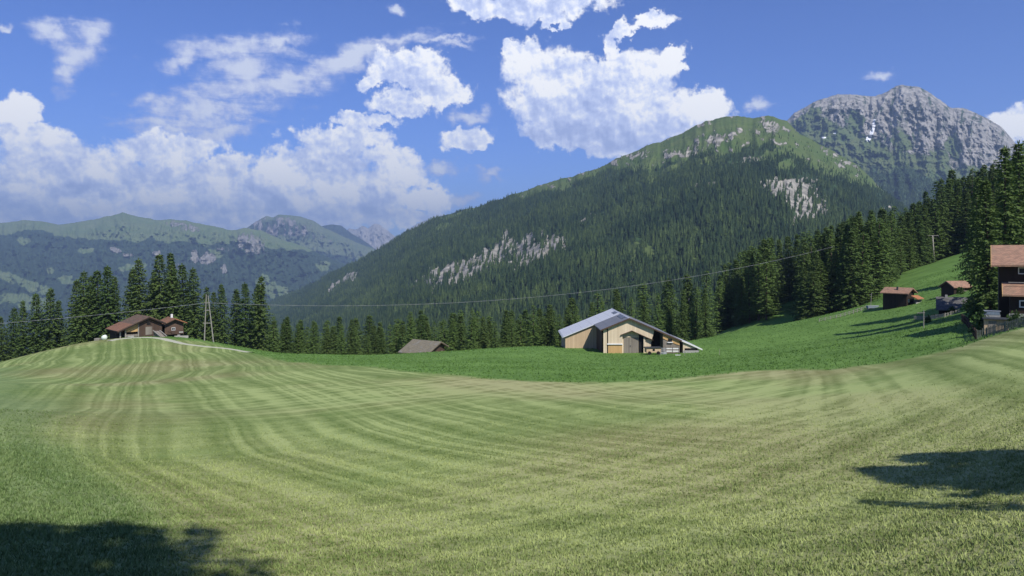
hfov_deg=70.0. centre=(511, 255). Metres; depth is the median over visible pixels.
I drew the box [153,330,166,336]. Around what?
timber ramp
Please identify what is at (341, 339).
larch tree
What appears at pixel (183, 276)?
spruce tree
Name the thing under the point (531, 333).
larch tree
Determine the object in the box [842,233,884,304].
larch tree
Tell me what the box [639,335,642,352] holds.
dark doorway
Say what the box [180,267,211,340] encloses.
spruce tree
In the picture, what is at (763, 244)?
spruce tree
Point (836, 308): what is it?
spruce tree
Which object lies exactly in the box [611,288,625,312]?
spruce tree
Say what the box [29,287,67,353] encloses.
spruce tree
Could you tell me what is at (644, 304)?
spruce tree
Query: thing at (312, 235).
mountain
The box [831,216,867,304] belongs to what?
spruce tree
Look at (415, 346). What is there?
field shed
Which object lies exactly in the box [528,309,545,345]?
spruce tree
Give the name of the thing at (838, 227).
spruce tree
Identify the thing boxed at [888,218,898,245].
larch tree
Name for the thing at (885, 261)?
spruce tree
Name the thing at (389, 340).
larch tree
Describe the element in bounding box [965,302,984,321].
bush
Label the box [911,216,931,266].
spruce tree
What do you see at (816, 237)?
spruce tree
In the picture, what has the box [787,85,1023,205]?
mountain
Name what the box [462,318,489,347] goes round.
larch tree
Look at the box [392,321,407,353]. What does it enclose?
spruce tree
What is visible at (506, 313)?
spruce tree
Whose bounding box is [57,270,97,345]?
spruce tree
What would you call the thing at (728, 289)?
spruce tree
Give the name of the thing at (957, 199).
larch tree
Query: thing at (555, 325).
larch tree
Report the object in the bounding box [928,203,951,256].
conifer tree
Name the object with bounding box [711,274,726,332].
spruce tree
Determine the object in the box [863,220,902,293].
larch tree
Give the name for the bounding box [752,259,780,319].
larch tree
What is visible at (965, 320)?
board fence
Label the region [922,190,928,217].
spruce tree
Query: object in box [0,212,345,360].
mountain
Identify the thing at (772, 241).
spruce tree
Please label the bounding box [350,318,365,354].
spruce tree
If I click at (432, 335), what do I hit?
larch tree
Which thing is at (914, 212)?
spruce tree
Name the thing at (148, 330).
door
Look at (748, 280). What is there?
larch tree
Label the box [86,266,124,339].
spruce tree
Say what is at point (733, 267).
spruce tree
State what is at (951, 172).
spruce tree
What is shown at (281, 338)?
spruce tree
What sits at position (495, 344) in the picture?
larch tree
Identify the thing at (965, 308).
bush
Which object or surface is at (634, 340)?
door
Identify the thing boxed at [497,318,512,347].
spruce tree
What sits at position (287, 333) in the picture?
spruce tree
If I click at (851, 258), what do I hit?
spruce tree
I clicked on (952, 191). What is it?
larch tree
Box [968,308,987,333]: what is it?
bush
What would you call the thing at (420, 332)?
spruce tree
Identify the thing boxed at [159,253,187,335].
spruce tree
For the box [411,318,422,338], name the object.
larch tree
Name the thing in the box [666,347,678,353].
gate
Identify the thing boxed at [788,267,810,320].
spruce tree
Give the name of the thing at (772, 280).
spruce tree
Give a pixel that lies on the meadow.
(142, 380)
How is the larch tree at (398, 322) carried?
on the meadow
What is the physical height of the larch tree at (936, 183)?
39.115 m
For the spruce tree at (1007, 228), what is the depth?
121.11 m
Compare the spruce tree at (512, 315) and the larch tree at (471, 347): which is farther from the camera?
the spruce tree at (512, 315)
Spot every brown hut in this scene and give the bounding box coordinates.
[880,286,923,309]
[938,281,970,296]
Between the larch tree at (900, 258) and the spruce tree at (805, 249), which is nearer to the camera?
the spruce tree at (805, 249)
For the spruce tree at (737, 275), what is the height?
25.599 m
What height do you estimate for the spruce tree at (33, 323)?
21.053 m
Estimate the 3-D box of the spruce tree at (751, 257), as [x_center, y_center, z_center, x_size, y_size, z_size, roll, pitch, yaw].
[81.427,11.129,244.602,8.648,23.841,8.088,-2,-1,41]
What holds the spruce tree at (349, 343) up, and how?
on the meadow
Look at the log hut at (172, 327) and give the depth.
190.87 m
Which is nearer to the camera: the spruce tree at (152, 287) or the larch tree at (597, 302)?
the spruce tree at (152, 287)
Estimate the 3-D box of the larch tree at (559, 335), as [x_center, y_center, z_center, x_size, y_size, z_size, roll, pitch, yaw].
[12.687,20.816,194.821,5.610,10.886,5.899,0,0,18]
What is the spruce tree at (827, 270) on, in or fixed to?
on the meadow
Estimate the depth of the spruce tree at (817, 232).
266.59 m
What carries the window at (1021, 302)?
in the chalet
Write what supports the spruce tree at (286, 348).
on the meadow
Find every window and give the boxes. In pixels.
[1018,267,1023,273]
[1019,300,1023,307]
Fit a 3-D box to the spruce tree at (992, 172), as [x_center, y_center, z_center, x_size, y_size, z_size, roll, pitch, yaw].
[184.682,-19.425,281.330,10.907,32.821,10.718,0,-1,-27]
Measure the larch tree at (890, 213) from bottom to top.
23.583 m
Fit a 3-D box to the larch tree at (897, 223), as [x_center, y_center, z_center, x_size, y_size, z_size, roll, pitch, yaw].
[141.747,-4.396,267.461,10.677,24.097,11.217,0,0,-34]
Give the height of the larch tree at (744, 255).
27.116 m
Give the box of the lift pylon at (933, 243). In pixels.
[928,235,938,261]
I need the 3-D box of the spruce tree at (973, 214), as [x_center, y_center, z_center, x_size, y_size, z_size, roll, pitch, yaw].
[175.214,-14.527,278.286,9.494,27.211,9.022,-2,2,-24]
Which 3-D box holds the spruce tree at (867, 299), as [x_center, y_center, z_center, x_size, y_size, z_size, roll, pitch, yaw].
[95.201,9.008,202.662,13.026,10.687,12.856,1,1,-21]
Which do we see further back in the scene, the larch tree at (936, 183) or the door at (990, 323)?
the larch tree at (936, 183)
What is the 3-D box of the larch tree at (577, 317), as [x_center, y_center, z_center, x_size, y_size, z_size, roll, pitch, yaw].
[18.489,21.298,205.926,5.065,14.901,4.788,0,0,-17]
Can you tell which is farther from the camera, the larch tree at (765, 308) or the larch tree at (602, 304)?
the larch tree at (765, 308)
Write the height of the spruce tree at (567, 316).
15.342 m
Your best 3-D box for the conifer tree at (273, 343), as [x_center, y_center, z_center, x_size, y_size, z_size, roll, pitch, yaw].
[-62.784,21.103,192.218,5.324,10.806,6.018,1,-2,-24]
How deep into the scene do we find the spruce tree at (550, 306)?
227.87 m
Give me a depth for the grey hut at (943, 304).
132.27 m
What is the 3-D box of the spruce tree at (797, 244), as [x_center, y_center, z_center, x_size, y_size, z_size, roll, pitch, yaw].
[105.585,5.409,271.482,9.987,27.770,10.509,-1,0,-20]
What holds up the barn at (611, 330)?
on the meadow
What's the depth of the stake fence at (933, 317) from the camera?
127.86 m
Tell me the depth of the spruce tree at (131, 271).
206.84 m
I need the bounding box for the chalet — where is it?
[991,245,1023,324]
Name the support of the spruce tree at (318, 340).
on the meadow
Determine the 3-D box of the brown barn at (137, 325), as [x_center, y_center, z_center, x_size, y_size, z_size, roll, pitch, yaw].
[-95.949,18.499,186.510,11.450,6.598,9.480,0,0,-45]
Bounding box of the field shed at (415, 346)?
[398,339,448,352]
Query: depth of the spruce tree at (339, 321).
233.15 m
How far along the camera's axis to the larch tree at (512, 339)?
194.84 m
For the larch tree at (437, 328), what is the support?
on the meadow
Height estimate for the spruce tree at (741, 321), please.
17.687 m
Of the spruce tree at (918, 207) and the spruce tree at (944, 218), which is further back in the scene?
the spruce tree at (918, 207)
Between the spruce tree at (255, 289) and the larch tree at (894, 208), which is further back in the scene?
the larch tree at (894, 208)
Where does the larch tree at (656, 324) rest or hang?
on the meadow
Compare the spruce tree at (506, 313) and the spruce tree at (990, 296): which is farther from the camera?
the spruce tree at (506, 313)
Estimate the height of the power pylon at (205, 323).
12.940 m
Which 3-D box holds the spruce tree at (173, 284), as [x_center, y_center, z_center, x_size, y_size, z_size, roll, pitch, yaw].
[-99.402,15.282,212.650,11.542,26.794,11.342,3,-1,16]
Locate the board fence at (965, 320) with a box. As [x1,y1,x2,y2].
[961,314,976,338]
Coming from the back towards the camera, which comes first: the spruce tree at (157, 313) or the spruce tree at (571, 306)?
the spruce tree at (571, 306)
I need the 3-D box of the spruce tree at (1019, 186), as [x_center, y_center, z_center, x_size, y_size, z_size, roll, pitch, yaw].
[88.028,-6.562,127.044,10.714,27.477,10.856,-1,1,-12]
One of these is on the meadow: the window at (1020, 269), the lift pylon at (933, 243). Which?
the lift pylon at (933, 243)
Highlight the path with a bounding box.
[108,337,247,351]
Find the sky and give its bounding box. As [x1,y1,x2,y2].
[0,0,1023,235]
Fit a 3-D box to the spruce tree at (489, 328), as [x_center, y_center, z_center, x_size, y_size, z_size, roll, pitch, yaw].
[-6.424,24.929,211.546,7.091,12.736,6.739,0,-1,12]
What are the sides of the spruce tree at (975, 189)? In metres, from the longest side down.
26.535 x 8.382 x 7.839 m
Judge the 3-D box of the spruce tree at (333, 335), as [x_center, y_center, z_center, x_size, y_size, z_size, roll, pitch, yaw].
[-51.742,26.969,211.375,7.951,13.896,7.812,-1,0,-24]
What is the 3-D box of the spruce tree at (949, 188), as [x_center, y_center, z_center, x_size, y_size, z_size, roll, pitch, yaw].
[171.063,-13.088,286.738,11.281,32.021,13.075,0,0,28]
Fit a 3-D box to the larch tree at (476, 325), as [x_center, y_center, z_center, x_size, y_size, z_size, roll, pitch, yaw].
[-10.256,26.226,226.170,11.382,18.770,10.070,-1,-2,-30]
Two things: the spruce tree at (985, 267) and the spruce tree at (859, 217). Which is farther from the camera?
the spruce tree at (859, 217)
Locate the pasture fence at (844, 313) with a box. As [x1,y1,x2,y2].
[819,306,865,321]
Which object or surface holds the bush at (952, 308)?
on the meadow
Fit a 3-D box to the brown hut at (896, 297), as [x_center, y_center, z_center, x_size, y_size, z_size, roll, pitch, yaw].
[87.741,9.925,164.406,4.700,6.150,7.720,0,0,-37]
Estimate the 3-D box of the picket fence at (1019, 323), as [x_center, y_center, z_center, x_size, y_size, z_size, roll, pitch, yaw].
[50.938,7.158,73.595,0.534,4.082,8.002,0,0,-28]
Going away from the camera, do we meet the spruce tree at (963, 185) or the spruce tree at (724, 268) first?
the spruce tree at (724, 268)
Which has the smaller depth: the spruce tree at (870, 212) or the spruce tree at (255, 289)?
the spruce tree at (255, 289)
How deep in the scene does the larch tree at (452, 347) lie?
194.64 m
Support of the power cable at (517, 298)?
attached to the power pylon at (205, 323)
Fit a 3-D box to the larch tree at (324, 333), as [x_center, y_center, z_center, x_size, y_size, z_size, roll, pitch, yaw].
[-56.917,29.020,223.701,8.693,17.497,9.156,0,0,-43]
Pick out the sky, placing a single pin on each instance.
(396, 115)
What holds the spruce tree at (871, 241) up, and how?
on the meadow
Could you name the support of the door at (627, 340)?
in the barn at (611, 330)
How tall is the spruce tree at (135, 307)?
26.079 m
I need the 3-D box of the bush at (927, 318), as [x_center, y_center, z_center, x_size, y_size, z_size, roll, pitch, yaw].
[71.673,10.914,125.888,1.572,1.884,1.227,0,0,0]
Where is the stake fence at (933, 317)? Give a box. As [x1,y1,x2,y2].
[914,309,959,319]
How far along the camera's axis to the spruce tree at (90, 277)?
210.35 m
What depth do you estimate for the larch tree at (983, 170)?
284.20 m
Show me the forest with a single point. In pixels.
(392, 307)
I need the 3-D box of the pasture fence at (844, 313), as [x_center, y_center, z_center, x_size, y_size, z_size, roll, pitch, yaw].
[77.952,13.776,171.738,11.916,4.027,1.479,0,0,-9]
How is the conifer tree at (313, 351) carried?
on the meadow
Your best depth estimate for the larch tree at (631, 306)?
205.75 m
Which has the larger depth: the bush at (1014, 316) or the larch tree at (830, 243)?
the larch tree at (830, 243)
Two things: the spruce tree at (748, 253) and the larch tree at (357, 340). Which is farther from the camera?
the spruce tree at (748, 253)
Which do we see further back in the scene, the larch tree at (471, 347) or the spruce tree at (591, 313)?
the spruce tree at (591, 313)
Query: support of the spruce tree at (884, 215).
on the meadow
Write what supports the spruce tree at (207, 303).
on the meadow
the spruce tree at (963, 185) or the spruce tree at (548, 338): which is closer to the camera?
the spruce tree at (548, 338)
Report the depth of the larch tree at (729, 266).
302.35 m
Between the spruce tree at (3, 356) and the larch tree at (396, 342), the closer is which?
the larch tree at (396, 342)
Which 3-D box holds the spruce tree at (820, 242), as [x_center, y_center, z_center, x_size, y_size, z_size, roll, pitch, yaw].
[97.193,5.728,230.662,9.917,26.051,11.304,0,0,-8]
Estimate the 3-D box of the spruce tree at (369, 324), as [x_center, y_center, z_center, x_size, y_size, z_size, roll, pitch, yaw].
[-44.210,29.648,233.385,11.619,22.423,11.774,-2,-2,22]
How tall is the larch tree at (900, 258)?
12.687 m
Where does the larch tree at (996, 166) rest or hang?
on the meadow
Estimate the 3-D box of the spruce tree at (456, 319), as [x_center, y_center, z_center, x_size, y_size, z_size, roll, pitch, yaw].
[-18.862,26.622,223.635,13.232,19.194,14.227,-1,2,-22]
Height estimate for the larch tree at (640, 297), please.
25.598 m
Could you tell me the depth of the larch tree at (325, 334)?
214.02 m
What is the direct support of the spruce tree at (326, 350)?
on the meadow
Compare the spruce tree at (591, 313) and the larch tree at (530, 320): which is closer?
the spruce tree at (591, 313)
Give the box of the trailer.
[643,346,663,354]
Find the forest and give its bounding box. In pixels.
[229,123,973,353]
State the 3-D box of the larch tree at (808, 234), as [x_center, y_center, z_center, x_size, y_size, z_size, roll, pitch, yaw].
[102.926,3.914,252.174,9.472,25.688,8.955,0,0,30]
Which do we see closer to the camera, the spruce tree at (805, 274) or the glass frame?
the glass frame
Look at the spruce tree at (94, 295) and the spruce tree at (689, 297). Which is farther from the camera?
the spruce tree at (689, 297)
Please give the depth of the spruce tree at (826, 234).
229.47 m
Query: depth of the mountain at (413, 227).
14439.34 m
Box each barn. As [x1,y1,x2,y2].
[105,314,165,338]
[558,308,702,352]
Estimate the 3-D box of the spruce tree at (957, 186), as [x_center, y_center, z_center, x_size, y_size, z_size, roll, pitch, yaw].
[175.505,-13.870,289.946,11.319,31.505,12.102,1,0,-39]
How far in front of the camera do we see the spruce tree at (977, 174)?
297.11 m
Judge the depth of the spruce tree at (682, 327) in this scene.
203.63 m
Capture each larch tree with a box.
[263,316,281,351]
[291,323,303,353]
[301,327,311,353]
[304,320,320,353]
[318,323,331,353]
[319,320,338,353]
[334,324,350,354]
[352,327,362,354]
[363,335,371,354]
[383,324,395,353]
[385,324,402,353]
[386,318,408,352]
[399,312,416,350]
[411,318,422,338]
[428,321,440,340]
[435,321,445,342]
[438,319,454,350]
[445,318,461,350]
[451,309,469,344]
[462,309,477,349]
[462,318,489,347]
[470,311,483,346]
[486,316,498,347]
[488,321,501,347]
[505,316,518,346]
[512,315,529,346]
[522,305,545,346]
[524,314,535,345]
[547,311,560,345]
[551,314,564,345]
[573,306,580,322]
[585,294,604,318]
[599,299,604,312]
[626,297,636,317]
[634,283,655,324]
[651,293,664,330]
[686,286,704,340]
[690,271,723,338]
[710,281,732,332]
[724,262,731,280]
[736,251,743,277]
[737,267,756,322]
[739,253,748,283]
[741,249,773,320]
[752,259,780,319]
[760,237,785,309]
[791,232,806,288]
[794,236,817,302]
[797,231,813,277]
[816,261,834,309]
[819,228,837,283]
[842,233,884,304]
[862,215,886,288]
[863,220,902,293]
[876,218,892,275]
[888,211,911,267]
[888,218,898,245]
[889,206,899,242]
[895,212,904,264]
[895,239,908,274]
[901,207,910,229]
[905,236,917,267]
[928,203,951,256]
[930,181,940,209]
[945,178,961,244]
[953,196,962,243]
[959,168,977,230]
[977,167,995,229]
[993,160,1002,190]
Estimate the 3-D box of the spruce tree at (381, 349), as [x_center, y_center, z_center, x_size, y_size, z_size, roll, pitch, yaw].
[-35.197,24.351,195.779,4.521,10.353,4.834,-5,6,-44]
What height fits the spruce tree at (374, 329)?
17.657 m
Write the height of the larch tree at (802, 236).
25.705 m
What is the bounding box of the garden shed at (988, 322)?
[982,317,1008,333]
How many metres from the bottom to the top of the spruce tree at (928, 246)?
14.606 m
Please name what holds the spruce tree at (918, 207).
on the meadow
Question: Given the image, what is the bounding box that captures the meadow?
[0,242,1023,575]
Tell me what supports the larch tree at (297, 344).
on the meadow
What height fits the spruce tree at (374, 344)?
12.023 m
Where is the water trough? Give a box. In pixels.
[866,305,878,309]
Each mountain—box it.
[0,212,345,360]
[229,115,890,353]
[248,215,374,263]
[322,224,375,249]
[348,224,395,248]
[389,220,427,240]
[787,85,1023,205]
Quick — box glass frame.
[984,310,1000,316]
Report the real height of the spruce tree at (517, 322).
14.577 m
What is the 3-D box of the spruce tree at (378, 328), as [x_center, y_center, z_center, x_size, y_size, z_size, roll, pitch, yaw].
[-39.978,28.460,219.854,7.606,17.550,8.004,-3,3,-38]
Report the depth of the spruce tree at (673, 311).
228.66 m
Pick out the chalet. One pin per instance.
(1007, 261)
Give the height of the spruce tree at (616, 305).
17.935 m
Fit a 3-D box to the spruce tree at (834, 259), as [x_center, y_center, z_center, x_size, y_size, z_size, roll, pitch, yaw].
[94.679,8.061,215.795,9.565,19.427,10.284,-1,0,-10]
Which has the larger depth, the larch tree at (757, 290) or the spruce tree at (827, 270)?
the larch tree at (757, 290)
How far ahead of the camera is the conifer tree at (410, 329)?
187.47 m
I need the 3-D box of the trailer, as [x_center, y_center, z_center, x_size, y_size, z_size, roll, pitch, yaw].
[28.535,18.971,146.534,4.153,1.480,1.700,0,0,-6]
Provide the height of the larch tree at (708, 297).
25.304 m
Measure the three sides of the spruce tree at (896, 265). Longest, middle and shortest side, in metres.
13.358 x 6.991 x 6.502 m
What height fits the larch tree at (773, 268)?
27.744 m
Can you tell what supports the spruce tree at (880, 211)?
on the meadow
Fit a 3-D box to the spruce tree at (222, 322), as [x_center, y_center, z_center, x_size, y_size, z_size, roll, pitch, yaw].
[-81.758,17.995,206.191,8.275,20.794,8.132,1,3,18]
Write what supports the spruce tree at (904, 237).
on the meadow
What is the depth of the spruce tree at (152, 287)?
211.14 m
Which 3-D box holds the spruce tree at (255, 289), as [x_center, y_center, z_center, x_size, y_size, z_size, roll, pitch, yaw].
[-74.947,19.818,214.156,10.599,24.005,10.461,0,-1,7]
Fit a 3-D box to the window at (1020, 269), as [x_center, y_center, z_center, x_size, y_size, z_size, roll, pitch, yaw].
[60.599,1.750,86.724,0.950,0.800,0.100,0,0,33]
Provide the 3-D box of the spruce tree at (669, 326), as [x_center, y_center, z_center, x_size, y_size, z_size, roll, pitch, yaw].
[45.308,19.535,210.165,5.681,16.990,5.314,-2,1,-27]
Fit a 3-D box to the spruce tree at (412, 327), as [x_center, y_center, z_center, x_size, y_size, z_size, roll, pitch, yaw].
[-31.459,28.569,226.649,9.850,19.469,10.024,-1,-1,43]
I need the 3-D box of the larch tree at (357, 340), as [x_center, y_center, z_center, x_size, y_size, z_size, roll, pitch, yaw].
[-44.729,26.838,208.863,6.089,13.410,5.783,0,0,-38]
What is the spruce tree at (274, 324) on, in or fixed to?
on the meadow
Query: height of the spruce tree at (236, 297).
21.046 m
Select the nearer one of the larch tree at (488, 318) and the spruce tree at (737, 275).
the larch tree at (488, 318)
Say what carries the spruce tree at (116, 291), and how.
on the meadow
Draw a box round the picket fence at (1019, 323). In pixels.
[976,316,1023,338]
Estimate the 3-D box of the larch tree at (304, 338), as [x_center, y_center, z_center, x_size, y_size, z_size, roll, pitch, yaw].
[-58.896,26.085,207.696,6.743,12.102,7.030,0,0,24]
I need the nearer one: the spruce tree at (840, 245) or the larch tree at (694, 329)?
the larch tree at (694, 329)
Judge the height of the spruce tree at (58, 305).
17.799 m
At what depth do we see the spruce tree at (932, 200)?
283.28 m
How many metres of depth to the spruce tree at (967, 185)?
302.58 m
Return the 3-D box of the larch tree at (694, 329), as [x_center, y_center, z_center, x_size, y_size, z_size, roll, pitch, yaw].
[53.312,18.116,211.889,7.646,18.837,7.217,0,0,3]
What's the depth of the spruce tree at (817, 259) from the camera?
212.34 m
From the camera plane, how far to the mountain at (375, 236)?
15093.33 m
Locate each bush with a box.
[924,314,931,322]
[946,306,954,312]
[956,287,964,293]
[960,298,972,309]
[964,294,977,311]
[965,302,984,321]
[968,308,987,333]
[1006,310,1022,327]
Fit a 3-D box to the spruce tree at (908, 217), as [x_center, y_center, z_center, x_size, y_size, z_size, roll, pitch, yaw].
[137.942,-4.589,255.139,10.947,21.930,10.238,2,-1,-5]
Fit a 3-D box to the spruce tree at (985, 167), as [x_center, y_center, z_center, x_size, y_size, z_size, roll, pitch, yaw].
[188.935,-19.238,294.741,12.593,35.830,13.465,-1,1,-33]
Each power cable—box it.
[0,303,201,323]
[222,246,834,305]
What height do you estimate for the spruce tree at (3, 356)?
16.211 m
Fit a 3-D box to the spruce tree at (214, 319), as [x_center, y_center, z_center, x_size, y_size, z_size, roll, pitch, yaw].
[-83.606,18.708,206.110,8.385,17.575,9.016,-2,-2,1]
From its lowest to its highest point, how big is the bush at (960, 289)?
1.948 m
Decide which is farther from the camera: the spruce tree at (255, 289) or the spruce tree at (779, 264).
the spruce tree at (779, 264)
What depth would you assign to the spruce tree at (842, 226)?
229.36 m
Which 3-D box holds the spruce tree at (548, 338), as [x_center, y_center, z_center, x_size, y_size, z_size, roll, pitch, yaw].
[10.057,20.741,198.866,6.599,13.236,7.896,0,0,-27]
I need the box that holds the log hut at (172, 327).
[161,314,186,336]
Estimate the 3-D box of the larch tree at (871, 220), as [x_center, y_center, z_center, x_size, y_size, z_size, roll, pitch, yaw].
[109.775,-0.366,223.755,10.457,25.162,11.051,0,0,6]
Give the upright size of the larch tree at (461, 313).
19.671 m
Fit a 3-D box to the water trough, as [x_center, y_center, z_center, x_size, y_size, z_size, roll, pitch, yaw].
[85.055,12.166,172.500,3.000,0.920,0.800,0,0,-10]
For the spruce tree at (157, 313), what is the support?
on the meadow
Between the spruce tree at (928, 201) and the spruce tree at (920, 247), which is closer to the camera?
the spruce tree at (920, 247)
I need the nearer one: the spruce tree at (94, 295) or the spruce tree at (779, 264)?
the spruce tree at (94, 295)
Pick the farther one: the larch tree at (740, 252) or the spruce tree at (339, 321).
the larch tree at (740, 252)
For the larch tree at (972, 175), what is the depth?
289.89 m
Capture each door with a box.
[145,327,151,334]
[624,337,630,352]
[631,337,637,352]
[988,321,995,332]
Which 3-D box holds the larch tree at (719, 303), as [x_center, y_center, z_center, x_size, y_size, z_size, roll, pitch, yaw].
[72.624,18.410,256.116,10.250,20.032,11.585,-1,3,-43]
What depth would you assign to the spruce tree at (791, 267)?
270.82 m
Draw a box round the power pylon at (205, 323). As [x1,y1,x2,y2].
[203,294,213,341]
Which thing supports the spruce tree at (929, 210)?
on the meadow
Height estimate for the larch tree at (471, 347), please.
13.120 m
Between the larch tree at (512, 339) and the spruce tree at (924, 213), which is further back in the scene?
the spruce tree at (924, 213)
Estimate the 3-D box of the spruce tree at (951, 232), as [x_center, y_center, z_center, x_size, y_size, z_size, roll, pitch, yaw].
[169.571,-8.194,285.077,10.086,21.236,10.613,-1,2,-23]
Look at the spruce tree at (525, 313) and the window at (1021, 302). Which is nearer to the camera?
the window at (1021, 302)
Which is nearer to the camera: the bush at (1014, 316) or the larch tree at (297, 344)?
the bush at (1014, 316)
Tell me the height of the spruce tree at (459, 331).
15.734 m
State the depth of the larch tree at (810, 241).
228.96 m
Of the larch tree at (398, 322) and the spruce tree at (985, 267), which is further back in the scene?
the larch tree at (398, 322)
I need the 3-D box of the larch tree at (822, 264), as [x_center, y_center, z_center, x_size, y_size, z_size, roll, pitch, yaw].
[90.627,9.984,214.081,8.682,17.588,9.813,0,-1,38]
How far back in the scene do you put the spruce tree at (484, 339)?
198.31 m
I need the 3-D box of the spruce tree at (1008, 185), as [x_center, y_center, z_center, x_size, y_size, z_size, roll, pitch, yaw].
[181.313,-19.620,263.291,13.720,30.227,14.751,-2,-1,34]
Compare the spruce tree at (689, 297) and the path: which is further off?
the spruce tree at (689, 297)
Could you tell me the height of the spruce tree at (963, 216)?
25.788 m
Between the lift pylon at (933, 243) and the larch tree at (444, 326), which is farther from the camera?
the lift pylon at (933, 243)
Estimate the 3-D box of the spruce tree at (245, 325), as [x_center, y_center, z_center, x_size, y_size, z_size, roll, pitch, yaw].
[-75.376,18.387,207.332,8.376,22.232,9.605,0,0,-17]
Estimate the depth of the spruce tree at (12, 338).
206.77 m
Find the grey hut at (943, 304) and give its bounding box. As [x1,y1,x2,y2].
[936,295,973,313]
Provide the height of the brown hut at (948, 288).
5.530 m
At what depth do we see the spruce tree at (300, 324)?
221.97 m
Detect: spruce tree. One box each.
[0,307,27,359]
[0,316,11,361]
[11,300,33,358]
[17,293,46,356]
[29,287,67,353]
[53,301,70,347]
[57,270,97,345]
[60,280,87,346]
[77,276,96,340]
[78,270,118,342]
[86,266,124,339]
[106,276,122,323]
[117,268,143,320]
[120,258,152,321]
[139,254,184,325]
[148,270,162,318]
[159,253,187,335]
[161,265,180,316]
[173,263,196,336]
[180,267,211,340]
[198,287,217,339]
[201,292,226,343]
[210,283,236,344]
[227,289,249,345]
[231,282,258,347]
[244,283,270,348]
[247,277,279,351]
[268,321,280,351]
[276,323,290,352]
[278,316,295,352]
[278,319,295,352]
[294,319,311,353]
[308,322,322,353]
[319,328,333,354]
[326,326,344,354]
[335,316,345,354]
[338,320,359,354]
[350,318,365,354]
[361,314,373,354]
[363,325,379,354]
[370,332,378,354]
[371,322,386,353]
[375,328,387,354]
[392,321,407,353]
[403,318,417,341]
[413,310,427,339]
[424,321,433,339]
[442,312,469,349]
[452,314,468,350]
[475,316,491,348]
[486,320,494,347]
[497,310,517,347]
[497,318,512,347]
[502,311,514,342]
[514,319,522,345]
[517,309,531,345]
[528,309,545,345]
[538,308,556,345]
[543,303,560,340]
[557,307,573,343]
[560,297,581,343]
[588,302,594,317]
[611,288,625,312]
[613,299,619,311]
[638,295,650,324]
[653,278,683,334]
[664,295,677,336]
[673,290,690,340]
[677,274,700,339]
[695,288,714,338]
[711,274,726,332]
[717,263,728,333]
[720,273,736,329]
[723,269,736,314]
[728,250,755,321]
[728,260,742,323]
[730,259,737,292]
[730,276,754,326]
[740,249,748,284]
[745,239,782,318]
[746,254,762,319]
[757,243,781,311]
[768,237,779,300]
[773,239,789,303]
[776,236,798,303]
[785,233,803,300]
[787,237,812,309]
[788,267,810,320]
[791,271,832,318]
[800,249,833,317]
[812,230,820,250]
[812,234,820,260]
[812,234,830,285]
[819,229,834,287]
[821,264,835,314]
[824,250,838,311]
[828,246,855,312]
[829,229,868,308]
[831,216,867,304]
[831,236,843,292]
[832,223,842,252]
[835,223,852,306]
[836,270,880,304]
[839,221,845,252]
[854,210,872,282]
[859,220,886,298]
[865,210,874,249]
[870,221,900,284]
[875,208,900,278]
[877,208,889,227]
[890,243,900,277]
[893,214,914,270]
[902,212,921,268]
[910,202,917,229]
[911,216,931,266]
[913,204,938,267]
[915,204,922,222]
[921,226,939,264]
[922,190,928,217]
[923,207,941,260]
[926,197,932,217]
[929,199,941,250]
[931,178,956,259]
[937,182,959,254]
[937,209,959,256]
[944,169,963,214]
[949,188,973,251]
[952,177,985,282]
[952,182,964,252]
[960,175,969,200]
[961,185,980,246]
[962,174,973,210]
[962,177,1008,309]
[969,170,979,205]
[973,215,997,310]
[976,145,1023,292]
[978,164,989,206]
[986,164,1002,238]
[995,140,1023,244]
[1001,162,1016,227]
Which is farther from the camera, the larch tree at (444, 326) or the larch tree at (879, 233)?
the larch tree at (879, 233)
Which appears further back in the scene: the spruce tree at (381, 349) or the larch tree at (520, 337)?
the larch tree at (520, 337)
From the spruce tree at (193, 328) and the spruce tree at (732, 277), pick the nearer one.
the spruce tree at (193, 328)
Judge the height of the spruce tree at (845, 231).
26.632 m
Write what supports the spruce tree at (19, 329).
on the meadow
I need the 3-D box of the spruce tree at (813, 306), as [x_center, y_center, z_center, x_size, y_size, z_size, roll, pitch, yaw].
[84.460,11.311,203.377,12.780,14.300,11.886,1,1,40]
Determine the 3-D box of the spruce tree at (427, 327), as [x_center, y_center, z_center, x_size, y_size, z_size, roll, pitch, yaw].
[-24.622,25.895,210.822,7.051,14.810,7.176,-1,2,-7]
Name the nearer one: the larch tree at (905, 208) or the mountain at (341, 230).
the larch tree at (905, 208)
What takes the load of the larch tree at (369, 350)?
on the meadow
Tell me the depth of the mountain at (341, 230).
12474.12 m
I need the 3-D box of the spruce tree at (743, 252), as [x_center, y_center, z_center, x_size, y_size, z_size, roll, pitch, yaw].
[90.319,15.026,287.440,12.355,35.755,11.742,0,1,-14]
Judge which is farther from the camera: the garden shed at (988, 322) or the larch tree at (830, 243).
the larch tree at (830, 243)
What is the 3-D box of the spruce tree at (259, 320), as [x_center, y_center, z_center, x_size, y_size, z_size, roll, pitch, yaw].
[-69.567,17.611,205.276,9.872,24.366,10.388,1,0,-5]
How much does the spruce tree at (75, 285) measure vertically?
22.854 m
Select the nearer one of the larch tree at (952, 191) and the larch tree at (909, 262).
the larch tree at (909, 262)
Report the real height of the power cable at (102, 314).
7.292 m
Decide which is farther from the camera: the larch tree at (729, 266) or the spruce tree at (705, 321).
the larch tree at (729, 266)
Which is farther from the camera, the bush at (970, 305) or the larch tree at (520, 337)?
the larch tree at (520, 337)

